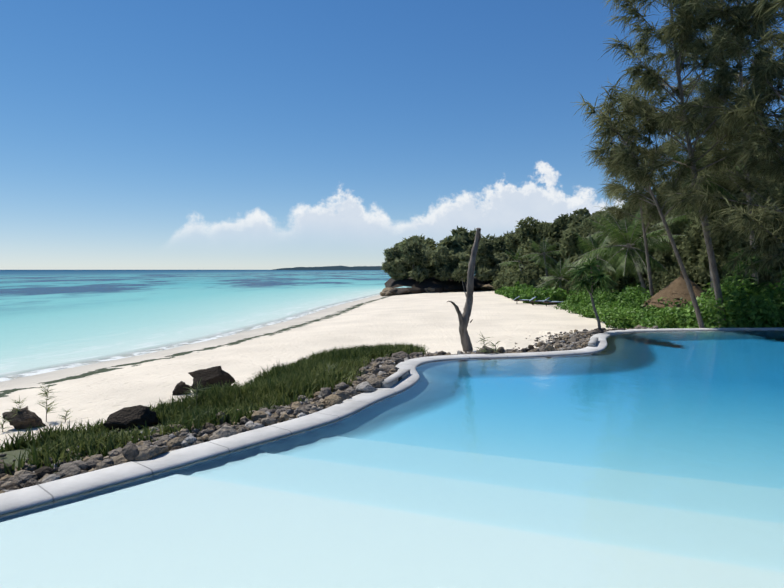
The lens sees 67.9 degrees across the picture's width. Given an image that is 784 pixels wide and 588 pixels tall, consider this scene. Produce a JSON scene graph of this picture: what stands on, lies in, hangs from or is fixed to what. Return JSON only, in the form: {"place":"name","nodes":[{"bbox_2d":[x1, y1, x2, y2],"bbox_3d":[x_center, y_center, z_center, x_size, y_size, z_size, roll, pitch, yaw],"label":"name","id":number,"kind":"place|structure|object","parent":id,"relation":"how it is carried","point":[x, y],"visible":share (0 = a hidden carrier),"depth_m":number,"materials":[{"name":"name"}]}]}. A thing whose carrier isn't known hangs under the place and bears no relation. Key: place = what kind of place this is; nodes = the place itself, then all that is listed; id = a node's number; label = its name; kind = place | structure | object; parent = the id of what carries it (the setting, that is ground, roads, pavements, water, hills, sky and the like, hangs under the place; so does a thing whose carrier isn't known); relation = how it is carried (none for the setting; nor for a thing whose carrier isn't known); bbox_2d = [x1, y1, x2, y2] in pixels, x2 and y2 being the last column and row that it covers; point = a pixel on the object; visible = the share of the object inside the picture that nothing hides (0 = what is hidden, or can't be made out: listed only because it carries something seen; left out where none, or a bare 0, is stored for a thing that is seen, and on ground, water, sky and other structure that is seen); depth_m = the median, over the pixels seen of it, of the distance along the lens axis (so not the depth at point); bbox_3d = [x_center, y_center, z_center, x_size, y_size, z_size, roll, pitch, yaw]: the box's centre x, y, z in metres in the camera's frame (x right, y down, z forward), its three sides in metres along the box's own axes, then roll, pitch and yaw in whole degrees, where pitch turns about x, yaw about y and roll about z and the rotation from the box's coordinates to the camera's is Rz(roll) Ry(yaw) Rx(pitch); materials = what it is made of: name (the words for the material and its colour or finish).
{"place":"outdoors","nodes":[
{"label":"outdoors","id":0,"kind":"place"},
{"bbox_2d":[0,270,406,381],"bbox_3d":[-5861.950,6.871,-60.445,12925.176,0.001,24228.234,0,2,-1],"label":"sea water","id":1,"kind":"structure","parent":0,"point":[52,320],"depth_m":68.08,"materials":[{"name":"teal liquid"}]},
{"bbox_2d":[273,266,381,269],"bbox_3d":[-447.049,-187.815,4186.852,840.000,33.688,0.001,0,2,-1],"label":"distant shore treeline","id":2,"kind":"object","parent":1,"relation":"on","point":[342,268],"visible":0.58,"depth_m":4187.92,"materials":[{"name":"green"}]},
{"bbox_2d":[0,290,617,472],"bbox_3d":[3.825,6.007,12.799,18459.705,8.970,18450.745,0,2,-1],"label":"beach sand","id":3,"kind":"structure","parent":0,"point":[94,392],"depth_m":27.54,"materials":[{"name":"beige sand"}]},
{"bbox_2d":[0,342,428,475],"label":"bank grass","id":4,"kind":"structure","parent":3,"relation":"on","point":[287,384],"depth_m":9.07,"materials":[{"name":"green plant"}]},
{"bbox_2d":[0,329,499,431],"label":"plants","id":5,"kind":"object","parent":3,"relation":"on","point":[192,389],"depth_m":13.64,"materials":[{"name":"green plant"}]},
{"bbox_2d":[0,325,658,493],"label":"shore rocks","id":6,"kind":"object","parent":3,"relation":"on","point":[379,370],"visible":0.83,"depth_m":8.16,"materials":[{"name":"grey stone"}]},
{"bbox_2d":[0,327,783,514],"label":"pool coping","id":7,"kind":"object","parent":3,"relation":"on","point":[23,498],"depth_m":6.74,"materials":[{"name":"concrete"}]},
{"bbox_2d":[382,337,597,387],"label":"stones","id":8,"kind":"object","parent":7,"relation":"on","point":[393,379],"depth_m":10.51,"materials":[{"name":"stone"}]},
{"bbox_2d":[380,277,493,295],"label":"headland rock","id":9,"kind":"object","parent":3,"relation":"on","point":[432,285],"visible":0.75,"depth_m":90.64,"materials":[{"name":"grey stone"}]},
{"bbox_2d":[380,237,508,282],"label":"trees","id":10,"kind":"object","parent":9,"relation":"on","point":[439,263],"visible":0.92,"depth_m":91.25,"materials":[{"name":"green plant"}]},
{"bbox_2d":[447,228,481,351],"bbox_3d":[1.933,0.077,15.330,0.961,3.653,0.545,0,2,-9],"label":"dead tree","id":11,"kind":"object","parent":3,"relation":"on","point":[466,343],"visible":0.83,"depth_m":15.36,"materials":[{"name":"grey wood"}]},
{"bbox_2d":[514,296,528,300],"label":"lounge chair","id":12,"kind":"object","parent":3,"relation":"on","point":[521,299],"visible":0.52,"depth_m":55.01,"materials":[{"name":"grey wood"}]},
{"bbox_2d":[529,297,550,304],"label":"lounge chair","id":13,"kind":"object","parent":3,"relation":"on","point":[533,298],"visible":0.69,"depth_m":52.65,"materials":[{"name":"grey wood"}]},
{"bbox_2d":[543,297,562,305],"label":"lounge chair","id":14,"kind":"object","parent":3,"relation":"on","point":[544,301],"visible":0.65,"depth_m":50.48,"materials":[{"name":"grey wood"}]},
{"bbox_2d":[394,136,783,298],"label":"forest tree","id":15,"kind":"object","parent":3,"relation":"on","point":[562,230],"depth_m":48.12,"materials":[{"name":"green plant"}]},
{"bbox_2d":[495,275,783,328],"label":"hedge shrubs","id":16,"kind":"object","parent":3,"relation":"on","point":[624,309],"visible":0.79,"depth_m":26.63,"materials":[{"name":"green plant"}]},
{"bbox_2d":[566,247,783,333],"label":"palm trees","id":17,"kind":"object","parent":3,"relation":"on","point":[587,281],"depth_m":18.58,"materials":[{"name":"green plant"}]},
{"bbox_2d":[643,271,707,308],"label":"thatch roof","id":18,"kind":"structure","parent":3,"relation":"on","point":[677,289],"depth_m":30.59,"materials":[{"name":"brown wicker"}]},
{"bbox_2d":[0,330,783,587],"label":"pool water","id":19,"kind":"structure","parent":0,"point":[649,459],"depth_m":5.24,"materials":[{"name":"blue liquid"}]},
{"bbox_2d":[0,0,783,269],"label":"sky","id":20,"kind":"structure","parent":0,"point":[135,134],"materials":[{"name":"blue"}]},
{"bbox_2d":[498,145,745,297],"bbox_3d":[17.659,-4.372,54.206,12.339,10.799,48.585,0,2,-1],"label":"palm tree","id":21,"kind":"object","parent":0,"point":[614,231],"depth_m":38.08,"materials":[{"name":"green plant"}]},
{"bbox_2d":[570,0,783,327],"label":"casuarina tree","id":22,"kind":"object","parent":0,"point":[740,15],"depth_m":20.78,"materials":[{"name":"green plant"}]}
]}

